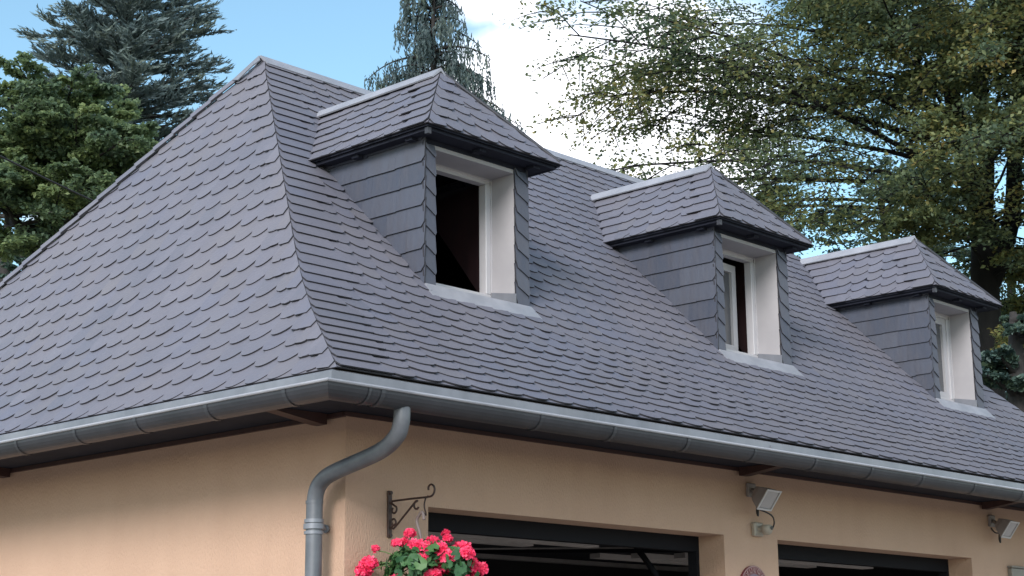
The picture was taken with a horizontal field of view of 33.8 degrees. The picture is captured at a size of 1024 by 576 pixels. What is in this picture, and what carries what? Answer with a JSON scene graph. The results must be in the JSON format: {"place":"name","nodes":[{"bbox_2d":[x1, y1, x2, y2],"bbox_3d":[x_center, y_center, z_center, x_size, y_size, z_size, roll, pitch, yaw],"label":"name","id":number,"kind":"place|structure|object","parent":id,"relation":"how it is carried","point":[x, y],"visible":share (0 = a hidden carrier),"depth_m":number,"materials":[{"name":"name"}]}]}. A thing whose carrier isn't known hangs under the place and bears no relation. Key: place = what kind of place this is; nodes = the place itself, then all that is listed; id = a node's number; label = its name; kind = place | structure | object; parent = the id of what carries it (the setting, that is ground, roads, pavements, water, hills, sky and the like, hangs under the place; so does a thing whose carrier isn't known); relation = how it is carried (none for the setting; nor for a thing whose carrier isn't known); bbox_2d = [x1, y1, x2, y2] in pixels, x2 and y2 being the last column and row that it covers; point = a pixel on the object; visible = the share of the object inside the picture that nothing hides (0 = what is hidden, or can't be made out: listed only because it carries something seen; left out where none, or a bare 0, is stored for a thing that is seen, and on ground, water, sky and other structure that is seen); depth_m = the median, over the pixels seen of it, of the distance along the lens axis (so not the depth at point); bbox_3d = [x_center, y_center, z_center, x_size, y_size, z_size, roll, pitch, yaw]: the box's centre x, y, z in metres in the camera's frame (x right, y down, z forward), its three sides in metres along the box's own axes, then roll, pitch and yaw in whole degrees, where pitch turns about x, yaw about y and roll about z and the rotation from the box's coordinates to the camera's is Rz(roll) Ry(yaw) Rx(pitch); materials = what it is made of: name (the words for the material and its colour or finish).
{"place":"outdoors","nodes":[
{"label":"outdoors","id":0,"kind":"place"},
{"bbox_2d":[0,155,97,203],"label":"overhead cable","id":1,"kind":"object","parent":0,"point":[60,185],"visible":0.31,"depth_m":15.53,"materials":[{"name":"black plastic"}]},
{"bbox_2d":[0,0,1023,298],"label":"sky","id":2,"kind":"structure","parent":0,"point":[345,41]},
{"label":"ground","id":3,"kind":"structure","parent":0,"visible":0},
{"bbox_2d":[0,213,44,288],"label":"background tree","id":4,"kind":"object","parent":3,"relation":"on","point":[7,268],"visible":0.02,"depth_m":26.12,"materials":[{"name":"green plant"}]},
{"bbox_2d":[0,51,161,263],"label":"leafy tree","id":5,"kind":"object","parent":3,"relation":"on","point":[75,143],"visible":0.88,"depth_m":20.45,"materials":[{"name":"green plant"}]},
{"bbox_2d":[0,0,236,271],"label":"blue cedar","id":6,"kind":"object","parent":3,"relation":"on","point":[124,47],"visible":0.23,"depth_m":33.18,"materials":[{"name":"green plant"}]},
{"bbox_2d":[364,0,526,132],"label":"weeping conifer","id":7,"kind":"object","parent":3,"relation":"on","point":[427,48],"visible":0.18,"depth_m":33.76,"materials":[{"name":"green plant"}]},
{"bbox_2d":[0,55,1023,575],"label":"house","id":8,"kind":"structure","parent":3,"relation":"on","point":[266,317],"depth_m":8.13,"materials":[{"name":"grey tile"}]},
{"bbox_2d":[387,483,435,537],"bbox_3d":[-0.395,0.872,6.595,0.264,0.194,0.022,-13,-18,43],"label":"wall bracket","id":9,"kind":"object","parent":8,"relation":"attached to","point":[390,519],"depth_m":6.65,"materials":[{"name":"metal"}]},
{"bbox_2d":[354,511,488,575],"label":"flower basket","id":10,"kind":"object","parent":9,"relation":"hanging from","point":[420,556],"visible":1,"depth_m":6.41,"materials":[{"name":"pink plant"}]},
{"bbox_2d":[428,532,658,575],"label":"garage door","id":11,"kind":"structure","parent":8,"relation":"in","point":[476,541],"depth_m":8.03,"materials":[{"name":"black metal"}]},
{"bbox_2d":[741,565,764,575],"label":"round sign","id":12,"kind":"object","parent":8,"relation":"attached to","point":[753,570],"visible":1,"depth_m":8.39,"materials":[{"name":"pink ceramic"}]},
{"bbox_2d":[751,522,772,536],"bbox_3d":[1.262,1.211,8.454,0.094,0.070,0.080,-13,-18,42],"label":"motion sensor","id":13,"kind":"object","parent":8,"relation":"attached to","point":[759,529],"visible":1,"depth_m":8.44,"materials":[{"name":"beige plastic"}]},
{"bbox_2d":[746,483,781,527],"bbox_3d":[1.262,1.086,8.392,0.247,0.247,0.156,-45,-46,71],"label":"floodlight","id":14,"kind":"object","parent":8,"relation":"attached to","point":[764,499],"visible":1,"depth_m":8.36,"materials":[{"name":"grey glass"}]},
{"bbox_2d":[988,515,1019,542],"bbox_3d":[2.973,1.457,10.194,0.198,0.177,0.181,-13,-18,42],"label":"floodlight","id":15,"kind":"object","parent":8,"relation":"attached to","point":[1006,528],"visible":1,"depth_m":10.15,"materials":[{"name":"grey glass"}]},
{"bbox_2d":[1007,566,1023,575],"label":"wall box","id":16,"kind":"object","parent":8,"relation":"attached to","point":[1015,570],"visible":1,"depth_m":10.37,"materials":[{"name":"grey plastic"}]},
{"bbox_2d":[492,0,1023,398],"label":"beech tree","id":17,"kind":"object","parent":3,"relation":"on","point":[984,39],"visible":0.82,"depth_m":19.17,"materials":[{"name":"green plant"}]},
{"bbox_2d":[756,172,816,237],"bbox_3d":[5.215,3.429,33.903,4.276,11.926,4.825,-13,-18,42],"label":"background tree","id":18,"kind":"object","parent":3,"relation":"on","point":[810,176],"visible":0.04,"depth_m":34.68,"materials":[{"name":"green plant"}]},
{"bbox_2d":[812,153,1002,278],"bbox_3d":[8.330,3.498,37.081,6.098,13.201,6.418,-13,-18,42],"label":"background tree","id":19,"kind":"object","parent":3,"relation":"on","point":[948,246],"visible":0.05,"depth_m":37.07,"materials":[{"name":"green plant"}]},
{"bbox_2d":[980,311,1023,411],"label":"background tree","id":20,"kind":"object","parent":3,"relation":"on","point":[1008,375],"visible":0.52,"depth_m":14.91,"materials":[{"name":"green plant"}]},
{"bbox_2d":[1006,276,1023,399],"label":"background tree","id":21,"kind":"object","parent":3,"relation":"on","point":[1010,290],"visible":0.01,"depth_m":25.46,"materials":[{"name":"green plant"}]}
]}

